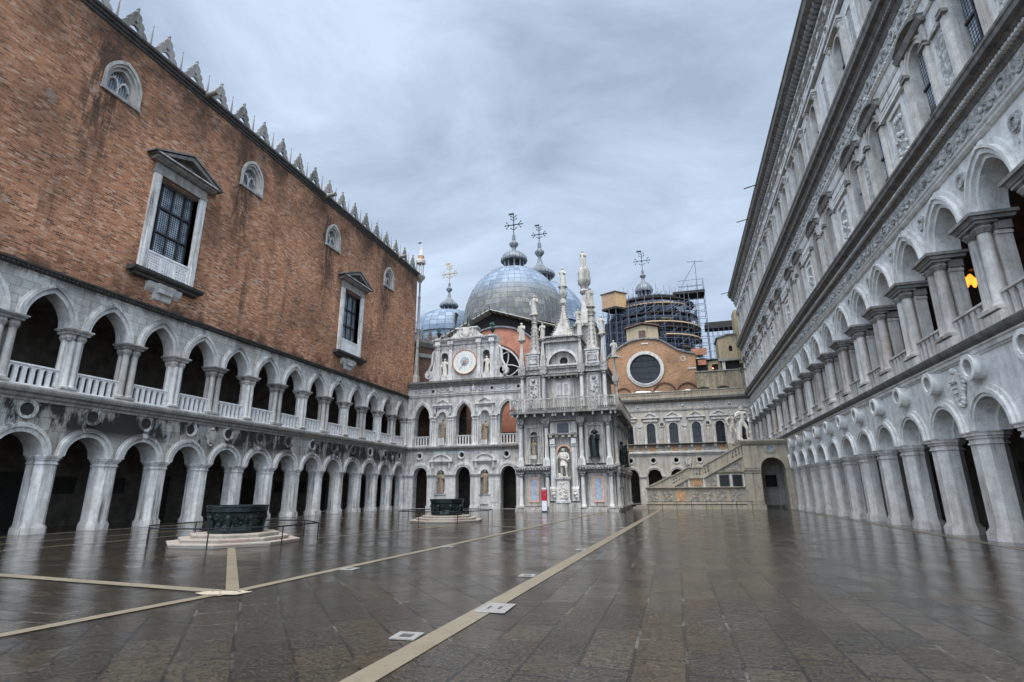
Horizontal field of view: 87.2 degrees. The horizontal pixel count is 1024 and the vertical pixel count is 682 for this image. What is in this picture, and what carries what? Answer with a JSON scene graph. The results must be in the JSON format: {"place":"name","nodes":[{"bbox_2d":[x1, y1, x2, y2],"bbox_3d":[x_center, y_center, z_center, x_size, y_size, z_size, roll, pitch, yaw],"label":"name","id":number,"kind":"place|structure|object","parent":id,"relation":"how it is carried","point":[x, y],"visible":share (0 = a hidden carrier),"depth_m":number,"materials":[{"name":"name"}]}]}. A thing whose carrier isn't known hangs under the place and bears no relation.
{"place":"outdoors","nodes":[
{"label":"outdoors","id":0,"kind":"place"},
{"bbox_2d":[5,509,517,550],"bbox_3d":[-10.516,9.387,26.547,23.011,0.008,68.003,-5,-16,16],"label":"paving strip","id":1,"kind":"object","parent":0,"point":[199,523],"visible":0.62,"depth_m":26.38,"materials":[{"name":"white stone"}]},
{"bbox_2d":[0,504,658,681],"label":"paving","id":2,"kind":"structure","parent":0,"point":[337,626],"depth_m":7.79,"materials":[{"name":"grey stone"}]},
{"bbox_2d":[389,631,424,640],"bbox_3d":[-1.362,3.824,6.977,0.344,0.016,0.344,-4,-16,13],"label":"drain cover","id":3,"kind":"object","parent":2,"relation":"on","point":[405,635],"visible":1,"depth_m":6.96,"materials":[{"name":"stone"}]},
{"bbox_2d":[339,509,661,681],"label":"paving strip","id":4,"kind":"object","parent":2,"relation":"on","point":[380,668],"visible":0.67,"depth_m":7.26,"materials":[{"name":"white stone"}]},
{"bbox_2d":[473,603,515,612],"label":"drain slab","id":5,"kind":"structure","parent":4,"relation":"on","point":[496,607],"depth_m":8.57,"materials":[{"name":"stone"}]},
{"bbox_2d":[648,501,753,509],"bbox_3d":[17.915,15.724,51.396,9.650,0.763,0.049,-5,-16,16],"label":"steel fence","id":6,"kind":"object","parent":2,"relation":"on","point":[703,501],"visible":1,"depth_m":51.34,"materials":[{"name":"metal"}]},
{"bbox_2d":[100,0,800,358],"label":"sky","id":7,"kind":"structure","parent":0,"point":[619,129],"materials":[{"name":"grey"}]},
{"bbox_2d":[0,503,984,645],"bbox_3d":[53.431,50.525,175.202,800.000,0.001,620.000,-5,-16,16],"label":"ground","id":8,"kind":"structure","parent":0,"point":[27,603],"depth_m":15.92,"materials":[{"name":"grey stone"}]},
{"bbox_2d":[0,0,420,534],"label":"brick palace","id":9,"kind":"structure","parent":8,"relation":"on","point":[207,298],"depth_m":35.48,"materials":[{"name":"brick"}]},
{"bbox_2d":[0,471,23,529],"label":"inner door","id":10,"kind":"structure","parent":9,"relation":"in","point":[10,482],"depth_m":29.93,"materials":[{"name":"black"}]},
{"bbox_2d":[52,477,76,493],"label":"inner window","id":11,"kind":"structure","parent":9,"relation":"in","point":[62,485],"depth_m":32.78,"materials":[{"name":"black"}]},
{"bbox_2d":[112,478,125,492],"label":"inner window","id":12,"kind":"structure","parent":9,"relation":"in","point":[119,483],"depth_m":35.98,"materials":[{"name":"black"}]},
{"bbox_2d":[100,60,141,112],"bbox_3d":[-23.857,-15.806,32.838,0.800,2.700,2.400,-5,-16,16],"label":"small window","id":13,"kind":"structure","parent":9,"relation":"in","point":[120,79],"depth_m":33.07,"materials":[{"name":"stone"}]},
{"bbox_2d":[134,476,170,520],"bbox_3d":[-25.552,11.191,38.256,0.140,3.100,2.200,-5,-16,16],"label":"inner door","id":14,"kind":"structure","parent":9,"relation":"in","point":[167,478],"depth_m":39.01,"materials":[{"name":"black"}]},
{"bbox_2d":[126,147,223,304],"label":"large window","id":15,"kind":"structure","parent":9,"relation":"in","point":[162,252],"depth_m":35.43,"materials":[{"name":"stone"}]},
{"bbox_2d":[240,478,255,504],"bbox_3d":[-22.851,13.658,47.142,0.140,3.100,2.200,-5,-16,16],"label":"inner door","id":16,"kind":"structure","parent":9,"relation":"in","point":[248,487],"depth_m":46.73,"materials":[{"name":"black"}]},
{"bbox_2d":[239,161,263,199],"bbox_3d":[-20.821,-13.034,42.825,0.800,2.700,2.400,-5,-16,16],"label":"small window","id":17,"kind":"structure","parent":9,"relation":"in","point":[251,178],"depth_m":43.16,"materials":[{"name":"stone"}]},
{"bbox_2d":[274,481,282,492],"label":"inner window","id":18,"kind":"structure","parent":9,"relation":"in","point":[278,484],"depth_m":50.42,"materials":[{"name":"black"}]},
{"bbox_2d":[298,482,305,491],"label":"inner window","id":19,"kind":"structure","parent":9,"relation":"in","point":[302,485],"depth_m":53.59,"materials":[{"name":"black"}]},
{"bbox_2d":[320,480,326,510],"bbox_3d":[-20.149,16.125,56.027,0.140,3.100,2.200,-5,-16,16],"label":"inner door","id":20,"kind":"structure","parent":9,"relation":"in","point":[323,490],"depth_m":56.66,"materials":[{"name":"black"}]},
{"bbox_2d":[325,224,340,253],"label":"small window","id":21,"kind":"structure","parent":9,"relation":"in","point":[333,237],"depth_m":53.35,"materials":[{"name":"stone"}]},
{"bbox_2d":[333,271,373,370],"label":"large window","id":22,"kind":"structure","parent":9,"relation":"in","point":[349,353],"depth_m":54.89,"materials":[{"name":"stone"}]},
{"bbox_2d":[383,267,394,291],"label":"small window","id":23,"kind":"structure","parent":9,"relation":"in","point":[389,282],"depth_m":63.63,"materials":[{"name":"stone"}]},
{"bbox_2d":[413,242,425,382],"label":"corner turret","id":24,"kind":"object","parent":9,"relation":"on","point":[421,261],"visible":0.98,"depth_m":69.36,"materials":[{"name":"stone"}]},
{"bbox_2d":[146,520,318,550],"bbox_3d":[-10.686,7.411,20.765,5.682,0.703,5.682,10,-19,-32],"label":"well railing","id":25,"kind":"object","parent":8,"relation":"on","point":[209,529],"visible":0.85,"depth_m":19.04,"materials":[{"name":"metal"}]},
{"bbox_2d":[166,504,299,548],"bbox_3d":[-10.688,7.088,20.856,4.435,1.385,4.435,-4,-16,11],"label":"wellhead","id":26,"kind":"object","parent":8,"relation":"on","point":[228,516],"visible":0.97,"depth_m":19.99,"materials":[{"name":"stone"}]},
{"bbox_2d":[0,512,601,636],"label":"paving strip","id":27,"kind":"object","parent":8,"relation":"in","point":[232,582],"visible":0.94,"depth_m":11.31,"materials":[{"name":"white stone"}]},
{"bbox_2d":[197,590,251,594],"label":"manhole slab","id":28,"kind":"structure","parent":27,"relation":"on","point":[224,592],"depth_m":10.12,"materials":[{"name":"white stone"}]},
{"bbox_2d":[393,327,471,507],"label":"dark side building","id":29,"kind":"structure","parent":8,"relation":"on","point":[426,348],"depth_m":69.44,"materials":[{"name":"brick"}]},
{"bbox_2d":[433,306,555,353],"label":"site canopy","id":30,"kind":"object","parent":29,"relation":"on","point":[485,319],"visible":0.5,"depth_m":79.05,"materials":[{"name":"metal"}]},
{"bbox_2d":[478,326,545,375],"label":"red gable","id":31,"kind":"structure","parent":29,"relation":"attached to","point":[510,344],"depth_m":75.61,"materials":[{"name":"paint"}]},
{"bbox_2d":[398,508,491,523],"bbox_3d":[-4.209,11.263,34.705,5.682,0.703,5.682,13,-20,-39],"label":"well railing","id":32,"kind":"object","parent":8,"relation":"on","point":[488,510],"visible":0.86,"depth_m":33.07,"materials":[{"name":"metal"}]},
{"bbox_2d":[409,499,482,522],"bbox_3d":[-4.211,10.939,34.796,4.435,1.385,4.435,13,-20,-39],"label":"wellhead","id":33,"kind":"object","parent":8,"relation":"on","point":[445,505],"visible":0.96,"depth_m":33.92,"materials":[{"name":"metal"}]},
{"bbox_2d":[403,326,525,508],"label":"clock facade","id":34,"kind":"structure","parent":8,"relation":"on","point":[457,460],"depth_m":62.83,"materials":[{"name":"white stone"}]},
{"bbox_2d":[436,471,444,492],"bbox_3d":[-8.118,16.122,61.462,1.017,2.409,0.772,-5,-16,16],"label":"statue","id":35,"kind":"object","parent":34,"relation":"in","point":[441,477],"visible":1,"depth_m":61.24,"materials":[{"name":"beige stone"}]},
{"bbox_2d":[437,419,445,437],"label":"statue","id":36,"kind":"object","parent":34,"relation":"on","point":[443,427],"visible":1,"depth_m":62.83,"materials":[{"name":"beige stone"}]},
{"bbox_2d":[441,359,447,375],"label":"statue","id":37,"kind":"object","parent":34,"relation":"on","point":[444,365],"visible":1,"depth_m":65.26,"materials":[{"name":"white stone"}]},
{"bbox_2d":[480,470,488,492],"bbox_3d":[-2.995,15.655,60.034,1.037,2.460,0.788,-5,-16,16],"label":"statue","id":38,"kind":"object","parent":34,"relation":"in","point":[485,476],"visible":1,"depth_m":59.80,"materials":[{"name":"beige stone"}]},
{"bbox_2d":[480,420,488,439],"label":"statue","id":39,"kind":"object","parent":34,"relation":"on","point":[485,425],"visible":1,"depth_m":61.33,"materials":[{"name":"beige stone"}]},
{"bbox_2d":[482,356,489,372],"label":"statue","id":40,"kind":"object","parent":34,"relation":"on","point":[487,362],"visible":1,"depth_m":63.77,"materials":[{"name":"white stone"}]},
{"bbox_2d":[541,488,547,511],"bbox_3d":[2.951,14.480,49.047,0.530,2.130,0.120,-5,-16,16],"label":"info totem","id":41,"kind":"object","parent":8,"relation":"on","point":[544,499],"visible":0.89,"depth_m":49.00,"materials":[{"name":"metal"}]},
{"bbox_2d":[415,213,691,357],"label":"domed basilica","id":42,"kind":"structure","parent":8,"relation":"on","point":[514,285],"depth_m":108.60,"materials":[{"name":"metal"}]},
{"bbox_2d":[606,260,711,358],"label":"scaffolding","id":43,"kind":"object","parent":42,"relation":"on","point":[681,299],"visible":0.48,"depth_m":100.36,"materials":[{"name":"metal"}]},
{"bbox_2d":[600,290,627,355],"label":"plywood hut","id":44,"kind":"object","parent":43,"relation":"on","point":[614,302],"visible":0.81,"depth_m":101.58,"materials":[{"name":"wood"}]},
{"bbox_2d":[704,320,743,368],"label":"scaffold bridge","id":45,"kind":"structure","parent":43,"relation":"attached to","point":[718,326],"depth_m":98.71,"materials":[{"name":"metal"}]},
{"bbox_2d":[510,266,632,511],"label":"marble gate","id":46,"kind":"structure","parent":8,"relation":"on","point":[570,403],"depth_m":51.62,"materials":[{"name":"stone"}]},
{"bbox_2d":[517,323,525,341],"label":"statue","id":47,"kind":"object","parent":46,"relation":"on","point":[521,328],"visible":1,"depth_m":55.31,"materials":[{"name":"stone"}]},
{"bbox_2d":[529,295,538,316],"bbox_3d":[2.314,-3.741,56.776,0.954,2.255,0.723,-5,-16,16],"label":"statue","id":48,"kind":"object","parent":46,"relation":"on","point":[533,301],"visible":1,"depth_m":56.58,"materials":[{"name":"stone"}]},
{"bbox_2d":[539,323,545,339],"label":"statue","id":49,"kind":"object","parent":46,"relation":"on","point":[542,327],"visible":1,"depth_m":54.73,"materials":[{"name":"stone"}]},
{"bbox_2d":[558,268,566,288],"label":"statue","id":50,"kind":"object","parent":46,"relation":"on","point":[562,273],"visible":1,"depth_m":57.78,"materials":[{"name":"stone"}]},
{"bbox_2d":[556,382,569,408],"bbox_3d":[4.989,5.441,52.651,1.380,2.850,0.070,-5,-16,16],"label":"stone door","id":51,"kind":"structure","parent":46,"relation":"in","point":[562,388],"depth_m":52.76,"materials":[{"name":"white stone"}]},
{"bbox_2d":[556,448,569,476],"bbox_3d":[4.791,11.393,50.343,1.222,2.664,0.743,-5,-16,16],"label":"statue","id":52,"kind":"object","parent":46,"relation":"on","point":[563,455],"visible":1,"depth_m":50.22,"materials":[{"name":"white stone"}]},
{"bbox_2d":[575,318,583,336],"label":"statue","id":53,"kind":"object","parent":46,"relation":"on","point":[578,323],"visible":1,"depth_m":53.74,"materials":[{"name":"stone"}]},
{"bbox_2d":[579,250,586,267],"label":"statue","id":54,"kind":"object","parent":46,"relation":"on","point":[583,255],"visible":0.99,"depth_m":64.84,"materials":[{"name":"stone"}]},
{"bbox_2d":[585,287,594,308],"bbox_3d":[7.993,-4.476,55.254,0.913,2.152,0.690,-5,-16,16],"label":"statue","id":55,"kind":"object","parent":46,"relation":"on","point":[589,293],"visible":1,"depth_m":55.05,"materials":[{"name":"stone"}]},
{"bbox_2d":[588,430,600,457],"bbox_3d":[7.656,9.582,50.046,1.100,2.562,0.821,-5,-16,16],"label":"statue","id":56,"kind":"object","parent":46,"relation":"on","point":[594,439],"visible":1,"depth_m":49.83,"materials":[{"name":"black metal"}]},
{"bbox_2d":[597,315,605,334],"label":"statue","id":57,"kind":"object","parent":46,"relation":"on","point":[601,320],"visible":1,"depth_m":53.13,"materials":[{"name":"stone"}]},
{"bbox_2d":[610,340,617,357],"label":"statue","id":58,"kind":"object","parent":46,"relation":"on","point":[614,347],"visible":1,"depth_m":56.07,"materials":[{"name":"stone"}]},
{"bbox_2d":[619,441,626,464],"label":"statue","id":59,"kind":"object","parent":46,"relation":"on","point":[622,454],"visible":0.96,"depth_m":50.95,"materials":[{"name":"brown metal"}]},
{"bbox_2d":[624,445,630,466],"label":"statue","id":60,"kind":"object","parent":46,"relation":"on","point":[626,452],"visible":0.77,"depth_m":55.07,"materials":[{"name":"brown metal"}]},
{"bbox_2d":[618,387,754,503],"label":"court facade","id":61,"kind":"structure","parent":8,"relation":"on","point":[669,435],"depth_m":75.77,"materials":[{"name":"stone"}]},
{"bbox_2d":[606,337,697,400],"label":"brick chapel","id":62,"kind":"structure","parent":61,"relation":"on","point":[650,364],"depth_m":83.30,"materials":[{"name":"orange brick"}]},
{"bbox_2d":[624,322,659,340],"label":"roof hut","id":63,"kind":"object","parent":62,"relation":"on","point":[643,330],"visible":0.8,"depth_m":90.11,"materials":[{"name":"beige paint"}]},
{"bbox_2d":[627,351,663,386],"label":"round window","id":64,"kind":"structure","parent":62,"relation":"in","point":[644,368],"depth_m":83.70,"materials":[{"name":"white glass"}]},
{"bbox_2d":[691,348,706,355],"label":"orange hoarding","id":65,"kind":"object","parent":62,"relation":"attached to","point":[700,351],"visible":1,"depth_m":81.90,"materials":[{"name":"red paint"}]},
{"bbox_2d":[695,368,745,395],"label":"stained wall","id":66,"kind":"structure","parent":61,"relation":"on","point":[724,378],"depth_m":77.92,"materials":[{"name":"paint"}]},
{"bbox_2d":[721,0,1023,542],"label":"marble palace","id":67,"kind":"structure","parent":8,"relation":"on","point":[880,344],"depth_m":25.27,"materials":[{"name":"grey stone"}]},
{"bbox_2d":[739,302,744,327],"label":"arched window","id":68,"kind":"structure","parent":67,"relation":"in","point":[741,303],"depth_m":74.04,"materials":[{"name":"grey stone"}]},
{"bbox_2d":[741,293,747,320],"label":"arched window","id":69,"kind":"structure","parent":67,"relation":"in","point":[743,299],"depth_m":70.71,"materials":[{"name":"grey stone"}]},
{"bbox_2d":[742,356,749,386],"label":"arched window","id":70,"kind":"structure","parent":67,"relation":"in","point":[744,359],"depth_m":74.61,"materials":[{"name":"grey stone"}]},
{"bbox_2d":[745,282,751,309],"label":"arched window","id":71,"kind":"structure","parent":67,"relation":"in","point":[747,289],"depth_m":67.10,"materials":[{"name":"grey stone"}]},
{"bbox_2d":[745,350,752,382],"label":"arched window","id":72,"kind":"structure","parent":67,"relation":"in","point":[747,352],"depth_m":71.59,"materials":[{"name":"grey stone"}]},
{"bbox_2d":[748,272,755,302],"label":"arched window","id":73,"kind":"structure","parent":67,"relation":"in","point":[751,279],"depth_m":63.97,"materials":[{"name":"grey stone"}]},
{"bbox_2d":[748,342,756,376],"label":"arched window","id":74,"kind":"structure","parent":67,"relation":"in","point":[751,347],"depth_m":67.76,"materials":[{"name":"grey stone"}]},
{"bbox_2d":[752,335,760,372],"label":"arched window","id":75,"kind":"structure","parent":67,"relation":"in","point":[754,338],"depth_m":64.74,"materials":[{"name":"grey stone"}]},
{"bbox_2d":[752,258,760,289],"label":"arched window","id":76,"kind":"structure","parent":67,"relation":"in","point":[755,266],"depth_m":60.15,"materials":[{"name":"grey stone"}]},
{"bbox_2d":[756,246,764,282],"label":"arched window","id":77,"kind":"structure","parent":67,"relation":"in","point":[759,256],"depth_m":57.37,"materials":[{"name":"grey stone"}]},
{"bbox_2d":[757,323,767,363],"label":"arched window","id":78,"kind":"structure","parent":67,"relation":"in","point":[760,328],"depth_m":60.17,"materials":[{"name":"grey stone"}]},
{"bbox_2d":[761,230,769,267],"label":"arched window","id":79,"kind":"structure","parent":67,"relation":"in","point":[764,241],"depth_m":53.99,"materials":[{"name":"grey stone"}]},
{"bbox_2d":[761,314,772,355],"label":"arched window","id":80,"kind":"structure","parent":67,"relation":"in","point":[764,320],"depth_m":57.16,"materials":[{"name":"grey stone"}]},
{"bbox_2d":[765,214,776,254],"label":"arched window","id":81,"kind":"structure","parent":67,"relation":"in","point":[770,227],"depth_m":50.86,"materials":[{"name":"grey stone"}]},
{"bbox_2d":[768,299,780,343],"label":"arched window","id":82,"kind":"structure","parent":67,"relation":"in","point":[772,306],"depth_m":52.63,"materials":[{"name":"grey stone"}]},
{"bbox_2d":[772,193,783,234],"bbox_3d":[23.327,-10.572,46.454,0.660,3.950,2.600,-5,-16,16],"label":"arched window","id":83,"kind":"structure","parent":67,"relation":"in","point":[776,205],"depth_m":47.13,"materials":[{"name":"grey stone"}]},
{"bbox_2d":[774,287,787,335],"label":"arched window","id":84,"kind":"structure","parent":67,"relation":"in","point":[778,296],"depth_m":49.60,"materials":[{"name":"grey stone"}]},
{"bbox_2d":[777,176,790,224],"bbox_3d":[22.642,-11.187,44.238,0.660,3.950,2.600,-5,-16,16],"label":"arched window","id":85,"kind":"structure","parent":67,"relation":"in","point":[782,191],"depth_m":44.82,"materials":[{"name":"grey stone"}]},
{"bbox_2d":[783,266,799,320],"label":"arched window","id":86,"kind":"structure","parent":67,"relation":"in","point":[788,275],"depth_m":44.98,"materials":[{"name":"grey stone"}]},
{"bbox_2d":[785,149,798,201],"bbox_3d":[21.558,-12.161,40.728,0.660,3.950,2.600,-5,-16,16],"label":"arched window","id":87,"kind":"structure","parent":67,"relation":"in","point":[790,166],"depth_m":41.38,"materials":[{"name":"grey stone"}]},
{"bbox_2d":[791,128,807,183],"bbox_3d":[20.874,-12.777,38.512,0.660,3.950,2.600,-5,-16,16],"label":"arched window","id":88,"kind":"structure","parent":67,"relation":"in","point":[798,148],"depth_m":39.06,"materials":[{"name":"grey stone"}]},
{"bbox_2d":[791,249,808,306],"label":"arched window","id":89,"kind":"structure","parent":67,"relation":"in","point":[796,259],"depth_m":41.87,"materials":[{"name":"grey stone"}]},
{"bbox_2d":[802,89,821,153],"bbox_3d":[19.732,-13.802,34.818,0.660,3.950,2.600,-5,-16,16],"label":"arched window","id":90,"kind":"structure","parent":67,"relation":"in","point":[814,123],"depth_m":35.37,"materials":[{"name":"grey stone"}]},
{"bbox_2d":[805,217,826,284],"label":"arched window","id":91,"kind":"structure","parent":67,"relation":"in","point":[812,232],"depth_m":37.14,"materials":[{"name":"grey stone"}]},
{"bbox_2d":[816,191,841,265],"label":"arched window","id":92,"kind":"structure","parent":67,"relation":"in","point":[829,226],"depth_m":33.93,"materials":[{"name":"grey stone"}]},
{"bbox_2d":[823,14,849,95],"bbox_3d":[18.077,-15.289,29.461,0.660,3.950,2.600,-5,-16,16],"label":"arched window","id":93,"kind":"structure","parent":67,"relation":"in","point":[839,57],"depth_m":30.00,"materials":[{"name":"grey stone"}]},
{"bbox_2d":[838,140,869,228],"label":"arched window","id":94,"kind":"structure","parent":67,"relation":"in","point":[855,184],"depth_m":29.13,"materials":[{"name":"grey stone"}]},
{"bbox_2d":[854,0,871,32],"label":"arched window","id":95,"kind":"structure","parent":67,"relation":"in","point":[862,6],"depth_m":25.95,"materials":[{"name":"grey stone"}]},
{"bbox_2d":[855,98,893,197],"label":"arched window","id":96,"kind":"structure","parent":67,"relation":"in","point":[876,150],"depth_m":26.13,"materials":[{"name":"grey stone"}]},
{"bbox_2d":[890,12,943,136],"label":"arched window","id":97,"kind":"structure","parent":67,"relation":"in","point":[911,52],"depth_m":21.57,"materials":[{"name":"grey stone"}]},
{"bbox_2d":[932,469,945,517],"bbox_3d":[27.529,9.798,34.677,0.100,3.000,1.000,-5,-16,16],"label":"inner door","id":98,"kind":"structure","parent":67,"relation":"in","point":[933,470],"depth_m":34.61,"materials":[{"name":"black"}]},
{"bbox_2d":[929,0,992,78],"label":"arched window","id":99,"kind":"structure","parent":67,"relation":"in","point":[963,23],"depth_m":18.48,"materials":[{"name":"grey stone"}]},
{"bbox_2d":[964,243,976,287],"bbox_3d":[20.599,-3.559,24.141,0.803,2.250,0.831,-5,-16,16],"label":"hanging lantern","id":100,"kind":"object","parent":67,"relation":"hanging from","point":[971,279],"visible":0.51,"depth_m":24.02,"materials":[{"name":"glass"}]},
{"bbox_2d":[1018,462,1023,484],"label":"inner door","id":101,"kind":"structure","parent":67,"relation":"in","point":[1021,464],"depth_m":26.06,"materials":[{"name":"black"}]},
{"bbox_2d":[389,508,1023,681],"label":"paving","id":102,"kind":"structure","parent":0,"point":[734,595],"depth_m":8.28,"materials":[{"name":"grey stone"}]},
{"bbox_2d":[646,439,797,508],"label":"giant staircase","id":103,"kind":"structure","parent":102,"relation":"on","point":[759,473],"depth_m":53.22,"materials":[{"name":"stone"}]},
{"bbox_2d":[724,412,736,443],"bbox_3d":[23.854,9.431,58.266,1.534,3.457,0.880,5,-16,-17],"label":"giant statue","id":104,"kind":"object","parent":103,"relation":"on","point":[730,428],"visible":0.92,"depth_m":58.14,"materials":[{"name":"stone"}]},
{"bbox_2d":[734,406,751,440],"bbox_3d":[23.369,8.340,54.356,1.636,3.457,0.898,1,-16,-4],"label":"giant statue","id":105,"kind":"object","parent":103,"relation":"on","point":[741,413],"visible":1,"depth_m":54.20,"materials":[{"name":"white stone"}]},
{"bbox_2d":[765,475,777,486],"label":"passage window","id":106,"kind":"structure","parent":103,"relation":"in","point":[771,480],"depth_m":55.55,"materials":[{"name":"black glass"}]},
{"bbox_2d":[763,473,779,488],"bbox_3d":[26.757,14.458,55.549,1.400,1.500,0.200,-5,-16,16],"label":"window frame","id":107,"kind":"structure","parent":103,"relation":"in","point":[776,474],"depth_m":55.47,"materials":[{"name":"stone"}]},
{"bbox_2d":[789,509,1023,549],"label":"paving strip","id":108,"kind":"object","parent":102,"relation":"on","point":[925,532],"visible":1,"depth_m":21.65,"materials":[{"name":"white stone"}]},
{"bbox_2d":[706,358,721,370],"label":"shed","id":109,"kind":"structure","parent":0,"point":[714,364],"depth_m":81.72,"materials":[{"name":"beige paint"}]},
{"bbox_2d":[695,358,707,370],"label":"dark container","id":110,"kind":"object","parent":109,"relation":"attached to","point":[702,368],"visible":0.43,"depth_m":82.03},
{"bbox_2d":[714,333,739,369],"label":"beige turret house","id":111,"kind":"structure","parent":0,"point":[726,350],"depth_m":81.16,"materials":[{"name":"paint"}]},
{"bbox_2d":[731,310,743,366],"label":"pink chimney block","id":112,"kind":"structure","parent":111,"relation":"on","point":[734,318],"depth_m":81.67,"materials":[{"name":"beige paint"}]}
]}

